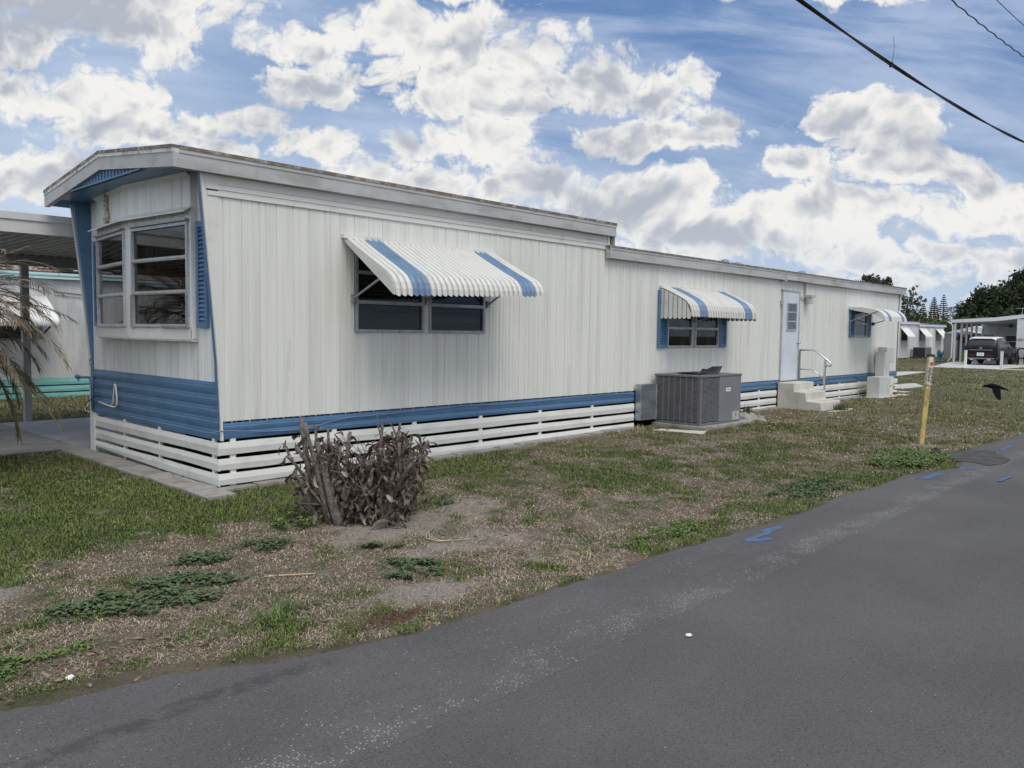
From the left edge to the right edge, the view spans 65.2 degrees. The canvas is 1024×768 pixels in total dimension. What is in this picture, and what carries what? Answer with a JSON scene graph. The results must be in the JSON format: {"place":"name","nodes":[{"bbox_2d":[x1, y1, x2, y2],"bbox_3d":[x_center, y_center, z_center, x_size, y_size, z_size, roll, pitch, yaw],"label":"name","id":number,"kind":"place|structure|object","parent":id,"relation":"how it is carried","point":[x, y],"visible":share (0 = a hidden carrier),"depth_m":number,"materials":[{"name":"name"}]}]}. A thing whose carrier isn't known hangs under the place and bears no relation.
{"place":"outdoors","nodes":[
{"label":"outdoors","id":0,"kind":"place"},
{"bbox_2d":[0,424,69,454],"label":"driveway","id":1,"kind":"structure","parent":0,"point":[30,443],"depth_m":11.44,"materials":[{"name":"concrete"}]},
{"bbox_2d":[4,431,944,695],"bbox_3d":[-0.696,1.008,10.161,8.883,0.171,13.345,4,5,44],"label":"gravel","id":2,"kind":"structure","parent":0,"point":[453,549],"depth_m":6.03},
{"bbox_2d":[0,345,1023,712],"bbox_3d":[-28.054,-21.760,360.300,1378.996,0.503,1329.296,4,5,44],"label":"ground","id":3,"kind":"structure","parent":0,"point":[462,507],"depth_m":6.77,"materials":[{"name":"soil"}]},
{"bbox_2d":[2,573,33,590],"bbox_3d":[-3.273,1.284,5.199,0.325,0.064,0.308,-2,5,-38],"label":"grass tuft","id":4,"kind":"object","parent":3,"relation":"on","point":[15,583],"visible":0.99,"depth_m":5.25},
{"bbox_2d":[0,244,79,442],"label":"palm tree","id":5,"kind":"object","parent":3,"relation":"on","point":[20,322],"visible":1,"depth_m":9.27,"materials":[{"name":"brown plant"}]},
{"bbox_2d":[0,264,89,399],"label":"teal mobile home","id":6,"kind":"object","parent":3,"relation":"on","point":[58,380],"visible":0.19,"depth_m":18.84,"materials":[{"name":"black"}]},
{"bbox_2d":[0,326,35,340],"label":"window","id":7,"kind":"structure","parent":6,"relation":"in","point":[4,327],"depth_m":18.16,"materials":[{"name":"glass"}]},
{"bbox_2d":[0,632,98,680],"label":"weed patch","id":8,"kind":"object","parent":3,"relation":"on","point":[11,659],"visible":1,"depth_m":4.13,"materials":[{"name":"plant"}]},
{"bbox_2d":[57,446,88,452],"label":"paving block","id":9,"kind":"structure","parent":3,"relation":"on","point":[66,449],"depth_m":10.84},
{"bbox_2d":[67,449,99,456],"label":"paving block","id":10,"kind":"structure","parent":3,"relation":"on","point":[77,452],"depth_m":10.53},
{"bbox_2d":[0,416,184,448],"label":"carport floor","id":11,"kind":"structure","parent":3,"relation":"on","point":[76,431],"depth_m":12.88,"materials":[{"name":"concrete"}]},
{"bbox_2d":[0,210,77,421],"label":"carport","id":12,"kind":"object","parent":11,"relation":"on","point":[52,237],"visible":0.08,"depth_m":12.15,"materials":[{"name":"metal"}]},
{"bbox_2d":[78,452,112,459],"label":"paving block","id":13,"kind":"structure","parent":3,"relation":"on","point":[91,455],"depth_m":10.27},
{"bbox_2d":[88,456,125,464],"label":"paving block","id":14,"kind":"structure","parent":3,"relation":"on","point":[98,460],"depth_m":9.96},
{"bbox_2d":[101,460,138,467],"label":"paving block","id":15,"kind":"structure","parent":3,"relation":"on","point":[111,464],"depth_m":9.70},
{"bbox_2d":[113,464,151,472],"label":"paving block","id":16,"kind":"structure","parent":3,"relation":"on","point":[125,468],"depth_m":9.42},
{"bbox_2d":[30,568,250,621],"bbox_3d":[-2.270,1.329,5.049,0.806,0.054,1.321,4,5,44],"label":"weed patch","id":17,"kind":"object","parent":3,"relation":"on","point":[83,605],"visible":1,"depth_m":5.02,"materials":[{"name":"plant"}]},
{"bbox_2d":[127,468,163,477],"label":"paving block","id":18,"kind":"structure","parent":3,"relation":"on","point":[137,473],"depth_m":9.17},
{"bbox_2d":[141,472,181,481],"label":"paving block","id":19,"kind":"structure","parent":3,"relation":"on","point":[160,476],"depth_m":8.85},
{"bbox_2d":[156,477,197,487],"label":"paving block","id":20,"kind":"structure","parent":3,"relation":"on","point":[169,483],"depth_m":8.60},
{"bbox_2d":[172,482,216,493],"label":"paving block","id":21,"kind":"structure","parent":3,"relation":"on","point":[188,487],"depth_m":8.31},
{"bbox_2d":[157,619,252,654],"bbox_3d":[-1.697,1.381,4.431,0.531,0.073,0.514,-1,4,-25],"label":"grass tuft","id":22,"kind":"object","parent":3,"relation":"on","point":[204,634],"visible":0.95,"depth_m":4.41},
{"bbox_2d":[189,488,235,499],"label":"paving block","id":23,"kind":"structure","parent":3,"relation":"on","point":[204,493],"depth_m":8.01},
{"bbox_2d":[167,535,294,564],"bbox_3d":[-2.102,1.256,6.061,0.397,0.048,0.999,4,5,44],"label":"weed patch","id":24,"kind":"object","parent":3,"relation":"on","point":[213,556],"visible":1,"depth_m":5.97,"materials":[{"name":"plant"}]},
{"bbox_2d":[218,483,256,491],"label":"paving block","id":25,"kind":"structure","parent":3,"relation":"on","point":[239,487],"depth_m":8.36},
{"bbox_2d":[245,600,295,628],"bbox_3d":[-1.408,1.338,4.690,0.311,0.133,0.334,-1,4,-20],"label":"grass tuft","id":26,"kind":"object","parent":3,"relation":"on","point":[276,619],"visible":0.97,"depth_m":4.71,"materials":[{"name":"plant"}]},
{"bbox_2d":[253,478,290,486],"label":"paving block","id":27,"kind":"structure","parent":3,"relation":"on","point":[270,482],"depth_m":8.62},
{"bbox_2d":[264,573,314,576],"bbox_3d":[-1.536,1.320,5.543,0.342,0.016,0.024,0,4,-14],"label":"stick","id":28,"kind":"object","parent":3,"relation":"on","point":[288,574],"visible":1,"depth_m":5.53,"materials":[{"name":"wood"}]},
{"bbox_2d":[271,590,312,616],"bbox_3d":[-1.354,1.330,4.925,0.264,0.118,0.348,2,4,22],"label":"grass tuft","id":29,"kind":"object","parent":3,"relation":"on","point":[294,604],"visible":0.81,"depth_m":4.92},
{"bbox_2d":[269,511,322,529],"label":"weed patch","id":30,"kind":"object","parent":3,"relation":"on","point":[283,523],"visible":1,"depth_m":6.81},
{"bbox_2d":[278,412,438,529],"bbox_3d":[-1.378,0.787,7.298,1.363,1.091,1.043,1,4,1],"label":"dead shrub","id":31,"kind":"object","parent":3,"relation":"on","point":[379,490],"visible":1,"depth_m":7.00,"materials":[{"name":"brown plant"}]},
{"bbox_2d":[0,477,735,703],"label":"leaf litter","id":32,"kind":"object","parent":3,"relation":"on","point":[103,658],"visible":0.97,"depth_m":4.41,"materials":[{"name":"plant"}]},
{"bbox_2d":[356,540,405,548],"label":"weed patch","id":33,"kind":"object","parent":3,"relation":"on","point":[373,544],"visible":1,"depth_m":6.29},
{"bbox_2d":[338,595,447,638],"bbox_3d":[-0.696,1.389,4.838,0.320,0.023,0.899,4,5,44],"label":"dry weed mat","id":34,"kind":"object","parent":3,"relation":"on","point":[394,617],"visible":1,"depth_m":4.78,"materials":[{"name":"plant"}]},
{"bbox_2d":[378,556,444,579],"bbox_3d":[-0.720,1.314,5.771,0.462,0.050,0.546,0,4,-12],"label":"weed patch","id":35,"kind":"object","parent":3,"relation":"on","point":[406,561],"visible":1,"depth_m":5.78,"materials":[{"name":"plant"}]},
{"bbox_2d":[399,497,460,513],"bbox_3d":[-0.904,1.157,7.691,0.394,0.051,0.896,4,5,44],"label":"weed patch","id":36,"kind":"object","parent":3,"relation":"on","point":[428,501],"visible":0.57,"depth_m":7.82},
{"bbox_2d":[429,454,455,460],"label":"paving block","id":37,"kind":"structure","parent":3,"relation":"on","point":[440,457],"depth_m":10.37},
{"bbox_2d":[426,529,476,541],"bbox_3d":[-0.550,1.252,6.633,0.453,0.041,0.298,3,4,29],"label":"dead frond","id":38,"kind":"object","parent":3,"relation":"on","point":[437,540],"visible":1,"depth_m":6.54,"materials":[{"name":"plant"}]},
{"bbox_2d":[451,450,477,456],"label":"paving block","id":39,"kind":"structure","parent":3,"relation":"on","point":[464,453],"depth_m":10.66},
{"bbox_2d":[43,144,906,486],"bbox_3d":[2.925,-1.145,16.464,4.760,3.732,21.128,4,5,44],"label":"mobile home","id":40,"kind":"object","parent":3,"relation":"on","point":[255,298],"visible":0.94,"depth_m":9.95,"materials":[{"name":"white"}]},
{"bbox_2d":[74,374,94,409],"bbox_3d":[-5.813,0.106,10.913,0.600,0.453,0.062,4,5,42],"label":"water pipe","id":41,"kind":"object","parent":40,"relation":"attached to","point":[77,376],"visible":1,"depth_m":10.72,"materials":[{"name":"metal"}]},
{"bbox_2d":[103,193,108,223],"bbox_3d":[-5.007,-2.171,9.872,0.141,0.404,0.055,4,5,44],"label":"seahorse ornament","id":42,"kind":"object","parent":40,"relation":"attached to","point":[106,210],"visible":0.97,"depth_m":9.85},
{"bbox_2d":[98,384,117,407],"bbox_3d":[-5.208,0.137,10.324,0.671,0.312,0.032,4,5,44],"label":"cable loop","id":43,"kind":"object","parent":40,"relation":"attached to","point":[114,392],"visible":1,"depth_m":10.17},
{"bbox_2d":[95,230,126,326],"bbox_3d":[-4.932,-1.271,9.882,1.224,1.125,0.158,5,5,46],"label":"window","id":44,"kind":"structure","parent":40,"relation":"in","point":[110,249],"depth_m":9.88,"materials":[{"name":"clear glass"}]},
{"bbox_2d":[129,221,189,326],"bbox_3d":[-3.909,-1.196,8.906,1.229,1.125,0.159,4,5,41],"label":"window","id":45,"kind":"structure","parent":40,"relation":"in","point":[159,254],"depth_m":8.90,"materials":[{"name":"clear glass"}]},
{"bbox_2d":[354,249,424,332],"bbox_3d":[-1.497,-1.165,9.823,0.084,1.065,1.050,4,5,44],"label":"window","id":46,"kind":"structure","parent":40,"relation":"in","point":[377,309],"depth_m":9.74,"materials":[{"name":"glass"}]},
{"bbox_2d":[208,393,631,438],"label":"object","id":47,"kind":"object","parent":40,"relation":"attached to","point":[403,412],"visible":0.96,"depth_m":9.96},
{"bbox_2d":[429,295,485,333],"bbox_3d":[-0.733,-1.206,10.620,0.084,1.065,1.000,4,5,44],"label":"window","id":48,"kind":"structure","parent":40,"relation":"in","point":[448,314],"depth_m":10.64,"materials":[{"name":"glass"}]},
{"bbox_2d":[635,383,657,420],"bbox_3d":[2.495,0.297,13.953,0.125,0.623,1.030,4,5,44],"label":"air duct","id":49,"kind":"object","parent":40,"relation":"attached to","point":[646,402],"visible":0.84,"depth_m":13.67,"materials":[{"name":"metal"}]},
{"bbox_2d":[668,291,693,347],"bbox_3d":[3.049,-1.171,14.587,0.084,1.010,0.860,4,5,44],"label":"window","id":50,"kind":"structure","parent":40,"relation":"in","point":[680,331],"depth_m":14.62,"materials":[{"name":"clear glass"}]},
{"bbox_2d":[694,316,718,346],"bbox_3d":[3.700,-1.207,15.267,0.084,1.010,0.865,4,5,44],"label":"window","id":51,"kind":"structure","parent":40,"relation":"in","point":[707,330],"depth_m":15.29,"materials":[{"name":"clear glass"}]},
{"bbox_2d":[781,292,800,379],"bbox_3d":[6.203,-1.063,17.831,0.120,1.945,0.805,4,5,44],"label":"door","id":52,"kind":"structure","parent":40,"relation":"in","point":[790,342],"depth_m":17.83,"materials":[{"name":"white metal"}]},
{"bbox_2d":[786,302,797,330],"bbox_3d":[6.212,-1.497,17.837,0.071,0.620,0.490,4,5,44],"label":"window","id":53,"kind":"structure","parent":40,"relation":"in","point":[787,321],"depth_m":17.79,"materials":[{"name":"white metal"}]},
{"bbox_2d":[854,311,867,336],"bbox_3d":[9.053,-1.585,20.848,0.084,0.720,0.910,4,5,44],"label":"window","id":54,"kind":"structure","parent":40,"relation":"in","point":[861,324],"depth_m":20.90,"materials":[{"name":"clear glass"}]},
{"bbox_2d":[474,448,499,453],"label":"paving block","id":55,"kind":"structure","parent":3,"relation":"on","point":[486,450],"depth_m":10.98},
{"bbox_2d":[0,418,999,699],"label":"grass","id":56,"kind":"structure","parent":3,"relation":"on","point":[40,512],"depth_m":7.01,"materials":[{"name":"plant"}]},
{"bbox_2d":[494,444,519,449],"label":"paving block","id":57,"kind":"structure","parent":3,"relation":"on","point":[510,446],"depth_m":11.25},
{"bbox_2d":[0,356,1023,449],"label":"grass","id":58,"kind":"structure","parent":3,"relation":"on","point":[756,424],"depth_m":17.24,"materials":[{"name":"plant"}]},
{"bbox_2d":[0,435,1023,767],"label":"road shoulder","id":59,"kind":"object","parent":3,"relation":"on","point":[318,711],"visible":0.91,"depth_m":3.96},
{"bbox_2d":[744,526,782,541],"bbox_3d":[2.205,1.296,6.912,0.188,0.004,0.740,3,5,36],"label":"road marking","id":60,"kind":"object","parent":59,"relation":"on","point":[766,531],"visible":1,"depth_m":6.89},
{"bbox_2d":[919,473,943,478],"bbox_3d":[5.205,1.139,9.933,0.652,0.002,0.111,-3,5,-42],"label":"road marking","id":61,"kind":"object","parent":59,"relation":"on","point":[930,476],"visible":1,"depth_m":9.88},
{"bbox_2d":[944,450,1009,465],"bbox_3d":[6.735,1.048,11.612,0.900,0.006,1.676,4,5,44],"label":"asphalt patch","id":62,"kind":"object","parent":59,"relation":"on","point":[987,457],"visible":0.91,"depth_m":11.51,"materials":[{"name":"asphalt"}]},
{"bbox_2d":[514,441,538,446],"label":"paving block","id":63,"kind":"structure","parent":3,"relation":"on","point":[526,443],"depth_m":11.55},
{"bbox_2d":[533,438,556,443],"bbox_3d":[0.487,0.860,11.881,0.133,0.070,0.392,4,5,44],"label":"paving block","id":64,"kind":"object","parent":3,"relation":"on","point":[542,441],"depth_m":11.85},
{"bbox_2d":[553,436,573,440],"bbox_3d":[0.767,0.841,12.173,0.134,0.070,0.393,4,5,44],"label":"paving block","id":65,"kind":"object","parent":3,"relation":"on","point":[564,438],"depth_m":12.12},
{"bbox_2d":[568,433,589,437],"bbox_3d":[1.047,0.824,12.465,0.132,0.070,0.392,4,5,44],"label":"paving block","id":66,"kind":"object","parent":3,"relation":"on","point":[579,435],"depth_m":12.41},
{"bbox_2d":[553,547,621,568],"bbox_3d":[0.589,1.325,6.079,0.626,0.107,0.529,1,4,9],"label":"dry grass clump","id":67,"kind":"object","parent":3,"relation":"on","point":[590,554],"visible":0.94,"depth_m":6.12,"materials":[{"name":"plant"}]},
{"bbox_2d":[585,431,605,435],"bbox_3d":[1.327,0.800,12.757,0.134,0.070,0.393,4,5,44],"label":"paving block","id":68,"kind":"object","parent":3,"relation":"on","point":[596,433],"depth_m":12.70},
{"bbox_2d":[600,428,620,432],"bbox_3d":[1.607,0.774,13.048,0.135,0.070,0.393,4,5,44],"label":"paving block","id":69,"kind":"object","parent":3,"relation":"on","point":[612,430],"depth_m":13.03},
{"bbox_2d":[606,515,704,549],"bbox_3d":[1.303,1.276,6.866,0.382,0.045,1.553,4,5,44],"label":"weed patch","id":70,"kind":"object","parent":3,"relation":"on","point":[678,526],"visible":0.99,"depth_m":6.99,"materials":[{"name":"plant"}]},
{"bbox_2d":[655,429,705,433],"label":"concrete slab","id":71,"kind":"structure","parent":3,"relation":"on","point":[690,431],"depth_m":13.12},
{"bbox_2d":[651,419,753,430],"bbox_3d":[3.398,0.745,14.234,1.060,0.180,1.710,4,5,44],"label":"concrete pad","id":72,"kind":"object","parent":3,"relation":"on","point":[720,425],"visible":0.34,"depth_m":13.69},
{"bbox_2d":[654,371,741,425],"bbox_3d":[3.286,0.219,14.134,0.924,0.870,1.394,4,5,44],"label":"air conditioner","id":73,"kind":"object","parent":72,"relation":"on","point":[690,398],"visible":0.97,"depth_m":13.70,"materials":[{"name":"grey"}]},
{"bbox_2d":[681,366,722,373],"bbox_3d":[3.307,-0.245,13.960,0.460,0.135,0.784,4,5,44],"label":"plastic sheet","id":74,"kind":"object","parent":73,"relation":"on","point":[715,369],"visible":0.92,"depth_m":14.09,"materials":[{"name":"grey"}]},
{"bbox_2d":[740,412,756,420],"bbox_3d":[4.329,0.661,14.834,0.350,0.306,0.444,3,4,32],"label":"concrete chunk","id":75,"kind":"object","parent":3,"relation":"on","point":[748,415],"visible":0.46,"depth_m":14.75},
{"bbox_2d":[764,475,851,499],"bbox_3d":[3.410,1.156,9.116,0.705,0.049,1.925,4,5,44],"label":"weed patch","id":76,"kind":"object","parent":3,"relation":"on","point":[814,484],"visible":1,"depth_m":9.02,"materials":[{"name":"plant"}]},
{"bbox_2d":[777,381,839,410],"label":"concrete steps","id":77,"kind":"structure","parent":3,"relation":"on","point":[801,395],"depth_m":17.31,"materials":[{"name":"concrete"}]},
{"bbox_2d":[797,349,831,390],"bbox_3d":[6.800,-0.122,18.005,0.774,1.310,0.042,4,5,44],"label":"handrail","id":78,"kind":"object","parent":77,"relation":"attached to","point":[824,371],"visible":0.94,"depth_m":17.91,"materials":[{"name":"silver metal"}]},
{"bbox_2d":[833,401,853,410],"bbox_3d":[7.147,0.442,17.235,0.686,0.231,0.566,4,5,44],"label":"weed","id":79,"kind":"object","parent":3,"relation":"on","point":[841,407],"visible":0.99,"depth_m":17.25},
{"bbox_2d":[855,273,893,285],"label":"tree","id":80,"kind":"object","parent":3,"relation":"on","point":[869,278],"visible":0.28,"depth_m":66.59,"materials":[{"name":"green plant"}]},
{"bbox_2d":[863,395,897,398],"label":"paving slab","id":81,"kind":"structure","parent":3,"relation":"on","point":[882,397],"depth_m":20.55,"materials":[{"name":"concrete"}]},
{"bbox_2d":[866,376,892,396],"bbox_3d":[9.609,0.067,20.909,0.320,0.530,1.020,4,5,44],"label":"utility cabinet","id":82,"kind":"object","parent":81,"relation":"on","point":[879,386],"visible":0.97,"depth_m":20.60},
{"bbox_2d":[875,352,889,375],"bbox_3d":[9.814,-0.255,21.235,0.252,1.175,0.400,4,5,44],"label":"utility pedestal","id":83,"kind":"object","parent":82,"relation":"on","point":[882,363],"visible":0.6,"depth_m":21.09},
{"bbox_2d":[878,347,894,362],"bbox_3d":[10.139,-0.349,21.751,0.240,1.305,0.600,4,5,44],"label":"meter box","id":84,"kind":"object","parent":3,"relation":"on","point":[891,350],"visible":0.43,"depth_m":21.61,"materials":[{"name":"grey metal"}]},
{"bbox_2d":[860,447,950,470],"bbox_3d":[5.548,1.030,11.169,1.086,0.093,2.385,4,5,44],"label":"weed patch","id":85,"kind":"object","parent":3,"relation":"on","point":[922,459],"visible":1,"depth_m":10.96,"materials":[{"name":"plant"}]},
{"bbox_2d":[901,285,933,323],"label":"tree","id":86,"kind":"object","parent":3,"relation":"on","point":[908,312],"visible":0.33,"depth_m":70.63,"materials":[{"name":"green plant"}]},
{"bbox_2d":[910,347,930,356],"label":"air conditioner","id":87,"kind":"object","parent":3,"relation":"on","point":[920,351],"visible":0.99,"depth_m":59.35,"materials":[{"name":"grey"}]},
{"bbox_2d":[898,321,946,357],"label":"white mobile home","id":88,"kind":"object","parent":3,"relation":"on","point":[912,334],"visible":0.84,"depth_m":60.99,"materials":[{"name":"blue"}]},
{"bbox_2d":[900,329,906,340],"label":"window","id":89,"kind":"structure","parent":88,"relation":"in","point":[903,335],"depth_m":58.51,"materials":[{"name":"clear glass"}]},
{"bbox_2d":[919,329,924,340],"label":"window","id":90,"kind":"structure","parent":88,"relation":"in","point":[921,335],"depth_m":61.44,"materials":[{"name":"clear glass"}]},
{"bbox_2d":[928,328,932,349],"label":"door","id":91,"kind":"structure","parent":88,"relation":"in","point":[930,329],"depth_m":63.13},
{"bbox_2d":[917,354,934,444],"bbox_3d":[6.719,0.270,13.021,0.130,1.524,0.477,4,5,44],"label":"marker post","id":92,"kind":"object","parent":3,"relation":"on","point":[926,395],"visible":0.91,"depth_m":12.99,"materials":[{"name":"yellow plastic"}]},
{"bbox_2d":[902,312,950,332],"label":"bushy tree","id":93,"kind":"object","parent":3,"relation":"on","point":[940,322],"visible":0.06,"depth_m":94.49,"materials":[{"name":"green plant"}]},
{"bbox_2d":[926,297,941,322],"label":"norfolk pine","id":94,"kind":"object","parent":3,"relation":"on","point":[934,299],"visible":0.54,"depth_m":104.34,"materials":[{"name":"green plant"}]},
{"bbox_2d":[936,349,943,361],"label":"garden ornament","id":95,"kind":"object","parent":3,"relation":"on","point":[940,354],"visible":0.99,"depth_m":50.73,"materials":[{"name":"blue"}]},
{"bbox_2d":[937,295,951,321],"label":"norfolk pine","id":96,"kind":"object","parent":3,"relation":"on","point":[943,305],"visible":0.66,"depth_m":105.45,"materials":[{"name":"green plant"}]},
{"bbox_2d":[946,306,957,317],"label":"bare tree","id":97,"kind":"object","parent":3,"relation":"on","point":[950,309],"visible":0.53,"depth_m":102.89,"materials":[{"name":"grey plant"}]},
{"bbox_2d":[943,330,981,358],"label":"shed","id":98,"kind":"structure","parent":3,"relation":"on","point":[947,344],"depth_m":58.97,"materials":[{"name":"grey paint"}]},
{"bbox_2d":[944,315,987,330],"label":"bushy tree","id":99,"kind":"object","parent":3,"relation":"on","point":[959,325],"visible":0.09,"depth_m":77.85,"materials":[{"name":"green plant"}]},
{"bbox_2d":[950,326,981,331],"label":"mobile home","id":100,"kind":"object","parent":3,"relation":"on","point":[979,328],"visible":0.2,"depth_m":67.45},
{"bbox_2d":[953,280,1023,319],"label":"oak tree","id":101,"kind":"object","parent":3,"relation":"on","point":[988,302],"visible":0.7,"depth_m":98.31,"materials":[{"name":"green plant"}]},
{"bbox_2d":[1000,351,1003,369],"bbox_3d":[23.994,-1.111,39.276,0.120,0.980,0.120,4,3,44],"label":"bollard","id":102,"kind":"object","parent":3,"relation":"on","point":[1001,360],"visible":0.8,"depth_m":39.23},
{"bbox_2d":[1004,267,1023,314],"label":"oak tree","id":103,"kind":"object","parent":3,"relation":"on","point":[1017,281],"visible":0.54,"depth_m":98.19,"materials":[{"name":"green plant"}]},
{"bbox_2d":[0,0,1023,319],"label":"sky","id":104,"kind":"structure","parent":0,"point":[760,133],"materials":[{"name":"blue"}]},
{"bbox_2d":[347,459,1023,767],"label":"road","id":105,"kind":"structure","parent":0,"point":[792,646],"depth_m":4.03,"materials":[{"name":"asphalt"}]},
{"bbox_2d":[35,463,1007,766],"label":"road grit","id":106,"kind":"object","parent":105,"relation":"on","point":[493,665],"visible":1,"depth_m":3.77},
{"bbox_2d":[896,371,922,375],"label":"path","id":107,"kind":"structure","parent":0,"point":[904,373],"depth_m":34.24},
{"bbox_2d":[796,0,1023,142],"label":"overhead wire","id":108,"kind":"object","parent":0,"point":[829,21],"visible":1,"depth_m":7.96,"materials":[{"name":"black"}]},
{"bbox_2d":[897,383,923,388],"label":"path","id":109,"kind":"structure","parent":0,"point":[907,385],"depth_m":25.56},
{"bbox_2d":[933,360,1023,368],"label":"driveway","id":110,"kind":"structure","parent":0,"point":[988,364],"depth_m":45.78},
{"bbox_2d":[964,350,966,367],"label":"bollard","id":111,"kind":"object","parent":110,"relation":"on","point":[965,358],"visible":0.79,"depth_m":41.79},
{"bbox_2d":[947,307,1023,363],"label":"carport","id":112,"kind":"object","parent":110,"relation":"on","point":[1010,329],"visible":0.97,"depth_m":51.63,"materials":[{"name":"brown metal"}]},
{"bbox_2d":[1005,335,1016,348],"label":"window","id":113,"kind":"structure","parent":112,"relation":"in","point":[1011,339],"depth_m":55.28,"materials":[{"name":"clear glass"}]},
{"bbox_2d":[964,337,1015,364],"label":"parked car","id":114,"kind":"object","parent":110,"relation":"on","point":[980,349],"visible":0.85,"depth_m":46.09,"materials":[{"name":"black"}]},
{"bbox_2d":[951,0,1023,56],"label":"overhead wire","id":115,"kind":"object","parent":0,"point":[985,27],"visible":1,"depth_m":10.13,"materials":[{"name":"black"}]},
{"bbox_2d":[982,383,1010,399],"bbox_3d":[11.703,0.186,19.373,0.630,0.388,0.390,-2,4,-31],"label":"bird","id":116,"kind":"object","parent":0,"point":[996,388],"visible":1,"depth_m":19.31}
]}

